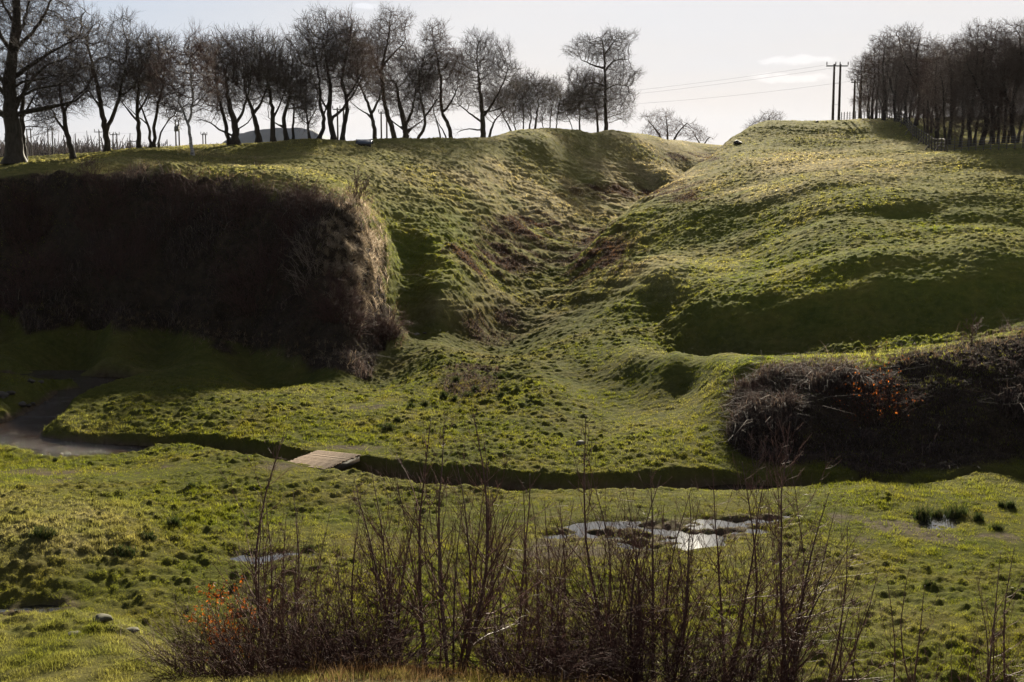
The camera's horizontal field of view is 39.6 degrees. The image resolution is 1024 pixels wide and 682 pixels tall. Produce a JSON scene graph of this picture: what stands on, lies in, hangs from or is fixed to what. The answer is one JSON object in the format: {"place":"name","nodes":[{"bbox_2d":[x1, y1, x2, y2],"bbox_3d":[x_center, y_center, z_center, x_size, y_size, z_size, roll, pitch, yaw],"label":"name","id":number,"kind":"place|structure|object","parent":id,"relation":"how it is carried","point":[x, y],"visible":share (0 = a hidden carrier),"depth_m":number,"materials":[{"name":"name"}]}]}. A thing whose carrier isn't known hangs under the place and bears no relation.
{"place":"outdoors","nodes":[
{"label":"outdoors","id":0,"kind":"place"},
{"bbox_2d":[221,127,329,143],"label":"hill","id":1,"kind":"structure","parent":0,"point":[248,136],"depth_m":1229.49,"materials":[{"name":"stone"}]},
{"bbox_2d":[0,370,793,491],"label":"stream","id":2,"kind":"structure","parent":0,"point":[24,430],"depth_m":59.38,"materials":[{"name":"black liquid"}]},
{"bbox_2d":[0,117,1023,681],"bbox_3d":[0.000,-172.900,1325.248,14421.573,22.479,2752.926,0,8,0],"label":"ground","id":3,"kind":"structure","parent":0,"point":[876,283],"depth_m":73.35,"materials":[{"name":"plant"}]},
{"bbox_2d":[0,55,74,158],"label":"bare tree","id":4,"kind":"object","parent":3,"relation":"on","point":[22,122],"visible":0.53,"depth_m":109.42,"materials":[{"name":"brown plant"}]},
{"bbox_2d":[0,0,108,163],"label":"bare oak","id":5,"kind":"object","parent":3,"relation":"on","point":[10,114],"visible":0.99,"depth_m":105.89,"materials":[{"name":"brown plant"}]},
{"bbox_2d":[18,38,123,158],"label":"bare tree","id":6,"kind":"object","parent":3,"relation":"on","point":[72,154],"visible":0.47,"depth_m":110.41,"materials":[{"name":"brown plant"}]},
{"bbox_2d":[0,132,196,156],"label":"wood","id":7,"kind":"object","parent":3,"relation":"on","point":[40,149],"depth_m":384.51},
{"bbox_2d":[61,152,142,235],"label":"bramble bush","id":8,"kind":"object","parent":3,"relation":"on","point":[116,188],"visible":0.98,"depth_m":88.54,"materials":[{"name":"plant"}]},
{"bbox_2d":[52,2,175,151],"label":"bare tree","id":9,"kind":"object","parent":3,"relation":"on","point":[105,125],"visible":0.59,"depth_m":114.55,"materials":[{"name":"brown plant"}]},
{"bbox_2d":[103,19,179,147],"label":"bare tree","id":10,"kind":"object","parent":3,"relation":"on","point":[138,130],"visible":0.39,"depth_m":117.86,"materials":[{"name":"brown plant"}]},
{"bbox_2d":[101,23,193,147],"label":"bare tree","id":11,"kind":"object","parent":3,"relation":"on","point":[153,142],"visible":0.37,"depth_m":119.02,"materials":[{"name":"brown plant"}]},
{"bbox_2d":[118,588,245,674],"bbox_3d":[-4.462,4.165,19.563,2.253,1.724,2.376,7,10,41],"label":"bramble thicket","id":12,"kind":"object","parent":3,"relation":"on","point":[163,649],"visible":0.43,"depth_m":19.18,"materials":[{"name":"plant"}]},
{"bbox_2d":[137,150,228,235],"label":"bramble bush","id":13,"kind":"object","parent":3,"relation":"on","point":[200,206],"visible":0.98,"depth_m":86.93,"materials":[{"name":"plant"}]},
{"bbox_2d":[138,18,232,155],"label":"bare birch","id":14,"kind":"object","parent":3,"relation":"on","point":[184,73],"visible":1,"depth_m":109.02,"materials":[{"name":"brown plant"}]},
{"bbox_2d":[0,154,409,378],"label":"scrub","id":15,"kind":"object","parent":3,"relation":"on","point":[182,247],"visible":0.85,"depth_m":84.99,"materials":[{"name":"plant"}]},
{"bbox_2d":[121,570,291,681],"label":"bramble thicket","id":16,"kind":"object","parent":3,"relation":"on","point":[183,656],"visible":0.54,"depth_m":17.87,"materials":[{"name":"plant"}]},
{"bbox_2d":[176,29,255,144],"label":"bare tree","id":17,"kind":"object","parent":3,"relation":"on","point":[228,139],"visible":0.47,"depth_m":123.45,"materials":[{"name":"brown plant"}]},
{"bbox_2d":[187,575,270,670],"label":"beech sapling","id":18,"kind":"object","parent":3,"relation":"on","point":[208,596],"visible":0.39,"depth_m":19.01,"materials":[{"name":"orange plant"}]},
{"bbox_2d":[186,22,285,144],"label":"bare tree","id":19,"kind":"object","parent":3,"relation":"on","point":[234,135],"visible":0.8,"depth_m":123.50,"materials":[{"name":"brown plant"}]},
{"bbox_2d":[203,172,272,231],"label":"bramble bush","id":20,"kind":"object","parent":3,"relation":"on","point":[241,201],"visible":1,"depth_m":85.25,"materials":[{"name":"plant"}]},
{"bbox_2d":[115,568,370,675],"bbox_3d":[-3.612,3.937,18.977,3.191,2.333,2.845,7,11,43],"label":"beech shrub","id":21,"kind":"object","parent":3,"relation":"on","point":[175,629],"visible":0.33,"depth_m":18.58,"materials":[{"name":"plant"}]},
{"bbox_2d":[196,426,317,671],"bbox_3d":[-3.270,2.919,18.844,1.502,3.575,2.156,0,8,0],"label":"bare sapling","id":22,"kind":"object","parent":3,"relation":"on","point":[280,526],"visible":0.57,"depth_m":18.71,"materials":[{"name":"brown plant"}]},
{"bbox_2d":[221,22,297,142],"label":"bare tree","id":23,"kind":"object","parent":3,"relation":"on","point":[258,138],"visible":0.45,"depth_m":126.64,"materials":[{"name":"brown plant"}]},
{"bbox_2d":[242,23,308,141],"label":"bare tree","id":24,"kind":"object","parent":3,"relation":"on","point":[272,122],"visible":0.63,"depth_m":127.48,"materials":[{"name":"brown plant"}]},
{"bbox_2d":[210,488,344,669],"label":"bare sapling","id":25,"kind":"object","parent":3,"relation":"on","point":[271,561],"visible":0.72,"depth_m":17.91,"materials":[{"name":"brown plant"}]},
{"bbox_2d":[148,531,420,681],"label":"bramble thicket","id":26,"kind":"object","parent":3,"relation":"on","point":[249,671],"visible":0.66,"depth_m":15.51,"materials":[{"name":"plant"}]},
{"bbox_2d":[256,38,326,139],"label":"bare tree","id":27,"kind":"object","parent":3,"relation":"on","point":[284,126],"visible":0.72,"depth_m":128.67,"materials":[{"name":"brown plant"}]},
{"bbox_2d":[246,171,345,240],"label":"bramble bush","id":28,"kind":"object","parent":3,"relation":"on","point":[313,197],"visible":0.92,"depth_m":83.44,"materials":[{"name":"plant"}]},
{"bbox_2d":[276,80,334,137],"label":"bare tree","id":29,"kind":"object","parent":3,"relation":"on","point":[308,123],"visible":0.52,"depth_m":132.21,"materials":[{"name":"brown plant"}]},
{"bbox_2d":[275,214,337,303],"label":"bare shrub","id":30,"kind":"object","parent":3,"relation":"on","point":[307,264],"visible":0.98,"depth_m":79.92,"materials":[{"name":"plant"}]},
{"bbox_2d":[271,509,348,663],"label":"bare sapling","id":31,"kind":"object","parent":3,"relation":"on","point":[310,580],"visible":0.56,"depth_m":17.50,"materials":[{"name":"brown plant"}]},
{"bbox_2d":[278,16,356,138],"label":"bare tree","id":32,"kind":"object","parent":3,"relation":"on","point":[315,67],"visible":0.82,"depth_m":130.01,"materials":[{"name":"brown plant"}]},
{"bbox_2d":[290,450,360,469],"bbox_3d":[-6.731,4.304,50.115,1.855,0.285,2.664,3,8,23],"label":"footbridge","id":33,"kind":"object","parent":3,"relation":"on","point":[329,459],"visible":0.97,"depth_m":50.21,"materials":[{"name":"brown wood"}]},
{"bbox_2d":[293,0,380,139],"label":"bare tree","id":34,"kind":"object","parent":3,"relation":"on","point":[330,118],"visible":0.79,"depth_m":131.38,"materials":[{"name":"brown plant"}]},
{"bbox_2d":[283,257,397,346],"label":"bramble bush","id":35,"kind":"object","parent":3,"relation":"on","point":[350,313],"visible":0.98,"depth_m":77.15,"materials":[{"name":"plant"}]},
{"bbox_2d":[301,486,396,659],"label":"bare sapling","id":36,"kind":"object","parent":3,"relation":"on","point":[356,580],"visible":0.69,"depth_m":16.97,"materials":[{"name":"brown plant"}]},
{"bbox_2d":[208,555,492,679],"bbox_3d":[-1.733,2.962,15.175,3.088,1.848,3.167,0,8,0],"label":"bramble thicket","id":37,"kind":"object","parent":3,"relation":"on","point":[367,649],"visible":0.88,"depth_m":14.98,"materials":[{"name":"plant"}]},
{"bbox_2d":[315,4,387,139],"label":"bare birch","id":38,"kind":"object","parent":3,"relation":"on","point":[345,119],"visible":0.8,"depth_m":132.10,"materials":[{"name":"brown plant"}]},
{"bbox_2d":[311,191,396,326],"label":"tussock grass","id":39,"kind":"structure","parent":3,"relation":"on","point":[355,250],"depth_m":82.54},
{"bbox_2d":[332,32,400,138],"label":"bare birch","id":40,"kind":"object","parent":3,"relation":"on","point":[374,128],"visible":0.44,"depth_m":153.47,"materials":[{"name":"brown plant"}]},
{"bbox_2d":[341,0,416,137],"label":"bare birch","id":41,"kind":"object","parent":3,"relation":"on","point":[388,33],"visible":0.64,"depth_m":154.63,"materials":[{"name":"brown plant"}]},
{"bbox_2d":[354,554,428,663],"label":"bare sapling","id":42,"kind":"object","parent":3,"relation":"on","point":[396,583],"visible":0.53,"depth_m":16.01,"materials":[{"name":"brown plant"}]},
{"bbox_2d":[369,305,416,347],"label":"bracken bush","id":43,"kind":"object","parent":3,"relation":"on","point":[389,328],"visible":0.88,"depth_m":80.23,"materials":[{"name":"plant"}]},
{"bbox_2d":[365,59,442,137],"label":"bare tree","id":44,"kind":"object","parent":3,"relation":"on","point":[405,120],"visible":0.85,"depth_m":155.44,"materials":[{"name":"brown plant"}]},
{"bbox_2d":[317,463,491,661],"bbox_3d":[-1.367,2.778,16.971,1.902,2.778,1.462,-7,10,-40],"label":"bare sapling","id":45,"kind":"object","parent":3,"relation":"on","point":[384,560],"visible":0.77,"depth_m":16.93,"materials":[{"name":"brown plant"}]},
{"bbox_2d":[350,420,480,667],"bbox_3d":[-1.008,2.560,16.684,1.559,3.448,1.665,-4,9,-26],"label":"bare sapling","id":46,"kind":"object","parent":3,"relation":"on","point":[419,553],"visible":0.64,"depth_m":16.68,"materials":[{"name":"brown plant"}]},
{"bbox_2d":[390,38,450,138],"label":"bare tree","id":47,"kind":"object","parent":3,"relation":"on","point":[422,64],"visible":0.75,"depth_m":156.81,"materials":[{"name":"brown plant"}]},
{"bbox_2d":[421,87,456,137],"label":"bare birch","id":48,"kind":"object","parent":3,"relation":"on","point":[437,108],"visible":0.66,"depth_m":160.88,"materials":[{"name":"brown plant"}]},
{"bbox_2d":[412,14,482,137],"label":"bare birch","id":49,"kind":"object","parent":3,"relation":"on","point":[434,39],"visible":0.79,"depth_m":159.84,"materials":[{"name":"brown plant"}]},
{"bbox_2d":[388,408,512,669],"bbox_3d":[-0.603,2.417,16.273,1.696,3.410,1.464,-3,8,-21],"label":"bare sapling","id":50,"kind":"object","parent":3,"relation":"on","point":[469,606],"visible":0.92,"depth_m":16.32,"materials":[{"name":"brown plant"}]},
{"bbox_2d":[411,486,504,669],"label":"bare sapling","id":51,"kind":"object","parent":3,"relation":"on","point":[448,595],"visible":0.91,"depth_m":15.80,"materials":[{"name":"brown plant"}]},
{"bbox_2d":[438,24,527,136],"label":"bare tree","id":52,"kind":"object","parent":3,"relation":"on","point":[480,94],"visible":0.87,"depth_m":166.99,"materials":[{"name":"brown plant"}]},
{"bbox_2d":[301,647,684,681],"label":"long grass","id":53,"kind":"structure","parent":3,"relation":"on","point":[390,677],"depth_m":13.78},
{"bbox_2d":[471,83,518,136],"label":"bare tree","id":54,"kind":"object","parent":3,"relation":"on","point":[501,117],"visible":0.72,"depth_m":169.65,"materials":[{"name":"brown plant"}]},
{"bbox_2d":[421,394,570,671],"bbox_3d":[-0.175,2.361,16.592,1.606,3.476,2.321,-2,8,-17],"label":"bare sapling","id":55,"kind":"object","parent":3,"relation":"on","point":[488,522],"visible":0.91,"depth_m":16.54,"materials":[{"name":"brown plant"}]},
{"bbox_2d":[443,487,562,674],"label":"bare sapling","id":56,"kind":"object","parent":3,"relation":"on","point":[494,610],"visible":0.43,"depth_m":19.48,"materials":[{"name":"brown plant"}]},
{"bbox_2d":[477,72,535,130],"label":"bare tree","id":57,"kind":"object","parent":3,"relation":"on","point":[523,93],"visible":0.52,"depth_m":187.09,"materials":[{"name":"brown plant"}]},
{"bbox_2d":[0,160,1023,409],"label":"dead grass","id":58,"kind":"structure","parent":3,"relation":"on","point":[364,234],"depth_m":81.58,"materials":[{"name":"plant"}]},
{"bbox_2d":[420,554,654,681],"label":"bramble thicket","id":59,"kind":"object","parent":3,"relation":"on","point":[492,659],"visible":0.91,"depth_m":14.51,"materials":[{"name":"plant"}]},
{"bbox_2d":[464,469,613,676],"bbox_3d":[0.192,3.843,20.576,1.806,3.943,2.351,-7,10,-40],"label":"bare sapling","id":60,"kind":"object","parent":3,"relation":"on","point":[528,559],"visible":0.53,"depth_m":20.74,"materials":[{"name":"brown plant"}]},
{"bbox_2d":[511,64,566,128],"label":"bare tree","id":61,"kind":"object","parent":3,"relation":"on","point":[544,86],"visible":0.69,"depth_m":192.75,"materials":[{"name":"brown plant"}]},
{"bbox_2d":[502,494,615,660],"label":"bare sapling","id":62,"kind":"object","parent":3,"relation":"on","point":[561,536],"visible":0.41,"depth_m":20.52,"materials":[{"name":"brown plant"}]},
{"bbox_2d":[528,74,591,127],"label":"bare tree","id":63,"kind":"object","parent":3,"relation":"on","point":[558,103],"visible":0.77,"depth_m":200.92,"materials":[{"name":"brown plant"}]},
{"bbox_2d":[554,62,603,129],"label":"bare tree","id":64,"kind":"object","parent":3,"relation":"on","point":[579,118],"visible":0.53,"depth_m":208.41,"materials":[{"name":"brown plant"}]},
{"bbox_2d":[435,152,724,399],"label":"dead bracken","id":65,"kind":"object","parent":3,"relation":"on","point":[512,318],"visible":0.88,"depth_m":107.94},
{"bbox_2d":[496,462,673,662],"bbox_3d":[0.978,3.264,18.703,2.392,3.457,1.384,0,8,0],"label":"bare sapling","id":66,"kind":"object","parent":3,"relation":"on","point":[565,544],"visible":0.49,"depth_m":18.63,"materials":[{"name":"brown plant"}]},
{"bbox_2d":[560,66,614,131],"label":"bare tree","id":67,"kind":"object","parent":3,"relation":"on","point":[597,119],"visible":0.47,"depth_m":208.31,"materials":[{"name":"brown plant"}]},
{"bbox_2d":[459,554,721,681],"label":"bramble thicket","id":68,"kind":"object","parent":3,"relation":"on","point":[633,668],"visible":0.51,"depth_m":14.96,"materials":[{"name":"plant"}]},
{"bbox_2d":[513,412,682,662],"bbox_3d":[1.038,2.547,16.828,1.482,3.478,2.712,-5,9,-33],"label":"bare sapling","id":69,"kind":"object","parent":3,"relation":"on","point":[585,535],"visible":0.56,"depth_m":16.71,"materials":[{"name":"brown plant"}]},
{"bbox_2d":[558,20,646,129],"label":"bare tree","id":70,"kind":"object","parent":3,"relation":"on","point":[606,88],"visible":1,"depth_m":204.14,"materials":[{"name":"brown plant"}]},
{"bbox_2d":[450,461,818,681],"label":"bramble thicket","id":71,"kind":"object","parent":3,"relation":"on","point":[678,664],"visible":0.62,"depth_m":15.14,"materials":[{"name":"plant"}]},
{"bbox_2d":[542,516,791,549],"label":"puddle","id":72,"kind":"object","parent":3,"relation":"on","point":[572,527],"visible":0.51,"depth_m":41.62,"materials":[{"name":"white liquid"}]},
{"bbox_2d":[637,108,704,139],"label":"bare bush","id":73,"kind":"object","parent":3,"relation":"on","point":[664,127],"visible":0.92,"depth_m":229.21,"materials":[{"name":"brown plant"}]},
{"bbox_2d":[598,484,749,679],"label":"bare sapling","id":74,"kind":"object","parent":3,"relation":"on","point":[668,579],"visible":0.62,"depth_m":15.98,"materials":[{"name":"brown plant"}]},
{"bbox_2d":[601,472,747,681],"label":"bare sapling","id":75,"kind":"object","parent":3,"relation":"on","point":[652,583],"visible":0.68,"depth_m":15.77,"materials":[{"name":"brown plant"}]},
{"bbox_2d":[699,364,784,414],"bbox_3d":[9.164,2.016,56.461,3.582,2.433,3.570,-5,9,-34],"label":"bramble bush","id":76,"kind":"object","parent":3,"relation":"on","point":[741,394],"visible":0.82,"depth_m":56.37,"materials":[{"name":"plant"}]},
{"bbox_2d":[635,591,881,681],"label":"bramble thicket","id":77,"kind":"object","parent":3,"relation":"on","point":[756,677],"visible":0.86,"depth_m":15.16,"materials":[{"name":"plant"}]},
{"bbox_2d":[660,453,859,681],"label":"bare sapling","id":78,"kind":"object","parent":3,"relation":"on","point":[755,593],"visible":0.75,"depth_m":15.99,"materials":[{"name":"brown plant"}]},
{"bbox_2d":[685,415,875,680],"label":"bare sapling","id":79,"kind":"object","parent":3,"relation":"on","point":[783,575],"visible":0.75,"depth_m":16.08,"materials":[{"name":"brown plant"}]},
{"bbox_2d":[727,423,889,681],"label":"bare sapling","id":80,"kind":"object","parent":3,"relation":"on","point":[798,625],"visible":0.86,"depth_m":15.54,"materials":[{"name":"brown plant"}]},
{"bbox_2d":[810,570,880,681],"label":"bare sapling","id":81,"kind":"object","parent":3,"relation":"on","point":[841,657],"visible":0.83,"depth_m":15.60,"materials":[{"name":"brown plant"}]},
{"bbox_2d":[686,312,1023,480],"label":"scrub","id":82,"kind":"object","parent":3,"relation":"on","point":[756,410],"visible":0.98,"depth_m":53.97,"materials":[{"name":"plant"}]},
{"bbox_2d":[801,522,909,681],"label":"bare sapling","id":83,"kind":"object","parent":3,"relation":"on","point":[831,674],"visible":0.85,"depth_m":15.70,"materials":[{"name":"brown plant"}]},
{"bbox_2d":[846,49,873,118],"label":"bare tree","id":84,"kind":"object","parent":3,"relation":"on","point":[857,88],"visible":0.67,"depth_m":193.04,"materials":[{"name":"brown plant"}]},
{"bbox_2d":[806,349,923,426],"bbox_3d":[13.743,1.747,53.602,3.944,3.168,4.181,-2,8,-11],"label":"beech shrub","id":85,"kind":"object","parent":3,"relation":"on","point":[867,399],"visible":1,"depth_m":53.84,"materials":[{"name":"brown plant"}]},
{"bbox_2d":[852,37,892,118],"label":"bare tree","id":86,"kind":"object","parent":3,"relation":"on","point":[863,96],"visible":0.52,"depth_m":188.95,"materials":[{"name":"brown plant"}]},
{"bbox_2d":[864,30,905,119],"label":"bare tree","id":87,"kind":"object","parent":3,"relation":"on","point":[881,61],"visible":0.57,"depth_m":185.00,"materials":[{"name":"brown plant"}]},
{"bbox_2d":[842,564,935,681],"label":"bare sapling","id":88,"kind":"object","parent":3,"relation":"on","point":[897,634],"visible":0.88,"depth_m":16.21,"materials":[{"name":"brown plant"}]},
{"bbox_2d":[874,23,921,121],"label":"bare tree","id":89,"kind":"object","parent":3,"relation":"on","point":[894,93],"visible":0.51,"depth_m":180.98,"materials":[{"name":"brown plant"}]},
{"bbox_2d":[840,559,959,681],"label":"bare sapling","id":90,"kind":"object","parent":3,"relation":"on","point":[914,669],"visible":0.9,"depth_m":16.07,"materials":[{"name":"brown plant"}]},
{"bbox_2d":[888,21,930,123],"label":"bare tree","id":91,"kind":"object","parent":3,"relation":"on","point":[900,73],"visible":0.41,"depth_m":175.16,"materials":[{"name":"brown plant"}]},
{"bbox_2d":[886,109,945,151],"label":"rail fence","id":92,"kind":"object","parent":3,"relation":"on","point":[910,127],"visible":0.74,"depth_m":154.33,"materials":[{"name":"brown wood"}]},
{"bbox_2d":[881,31,953,125],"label":"bare tree","id":93,"kind":"object","parent":3,"relation":"on","point":[909,64],"visible":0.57,"depth_m":168.91,"materials":[{"name":"brown plant"}]},
{"bbox_2d":[906,39,949,134],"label":"bare tree","id":94,"kind":"object","parent":3,"relation":"on","point":[915,81],"visible":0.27,"depth_m":160.63,"materials":[{"name":"brown plant"}]},
{"bbox_2d":[911,41,959,141],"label":"bare tree","id":95,"kind":"object","parent":3,"relation":"on","point":[936,132],"visible":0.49,"depth_m":149.80,"materials":[{"name":"brown plant"}]},
{"bbox_2d":[918,515,959,528],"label":"puddle","id":96,"kind":"object","parent":3,"relation":"on","point":[948,522],"visible":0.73,"depth_m":42.51,"materials":[{"name":"black liquid"}]},
{"bbox_2d":[913,36,977,144],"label":"bare tree","id":97,"kind":"object","parent":3,"relation":"on","point":[937,97],"visible":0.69,"depth_m":143.78,"materials":[{"name":"brown plant"}]},
{"bbox_2d":[940,33,984,146],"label":"bare tree","id":98,"kind":"object","parent":3,"relation":"on","point":[950,70],"visible":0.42,"depth_m":140.93,"materials":[{"name":"brown plant"}]},
{"bbox_2d":[946,18,1000,145],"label":"bare tree","id":99,"kind":"object","parent":3,"relation":"on","point":[969,130],"visible":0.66,"depth_m":138.40,"materials":[{"name":"brown plant"}]},
{"bbox_2d":[940,29,1023,144],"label":"bare tree","id":100,"kind":"object","parent":3,"relation":"on","point":[983,58],"visible":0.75,"depth_m":137.03,"materials":[{"name":"brown plant"}]},
{"bbox_2d":[950,544,1023,681],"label":"bare sapling","id":101,"kind":"object","parent":3,"relation":"on","point":[1004,637],"visible":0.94,"depth_m":15.57,"materials":[{"name":"brown plant"}]},
{"bbox_2d":[962,553,1023,681],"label":"bare sapling","id":102,"kind":"object","parent":3,"relation":"on","point":[993,629],"visible":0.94,"depth_m":15.50,"materials":[{"name":"brown plant"}]},
{"bbox_2d":[964,19,1023,144],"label":"bare tree","id":103,"kind":"object","parent":3,"relation":"on","point":[983,80],"visible":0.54,"depth_m":137.13,"materials":[{"name":"brown plant"}]},
{"bbox_2d":[974,21,1023,143],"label":"bare tree","id":104,"kind":"object","parent":3,"relation":"on","point":[1005,125],"visible":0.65,"depth_m":136.24,"materials":[{"name":"brown plant"}]},
{"bbox_2d":[984,15,1023,142],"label":"bare tree","id":105,"kind":"object","parent":3,"relation":"on","point":[1011,122],"visible":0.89,"depth_m":135.38,"materials":[{"name":"brown plant"}]},
{"bbox_2d":[0,0,1023,149],"label":"sky","id":106,"kind":"structure","parent":0,"point":[680,42],"materials":[{"name":"white"}]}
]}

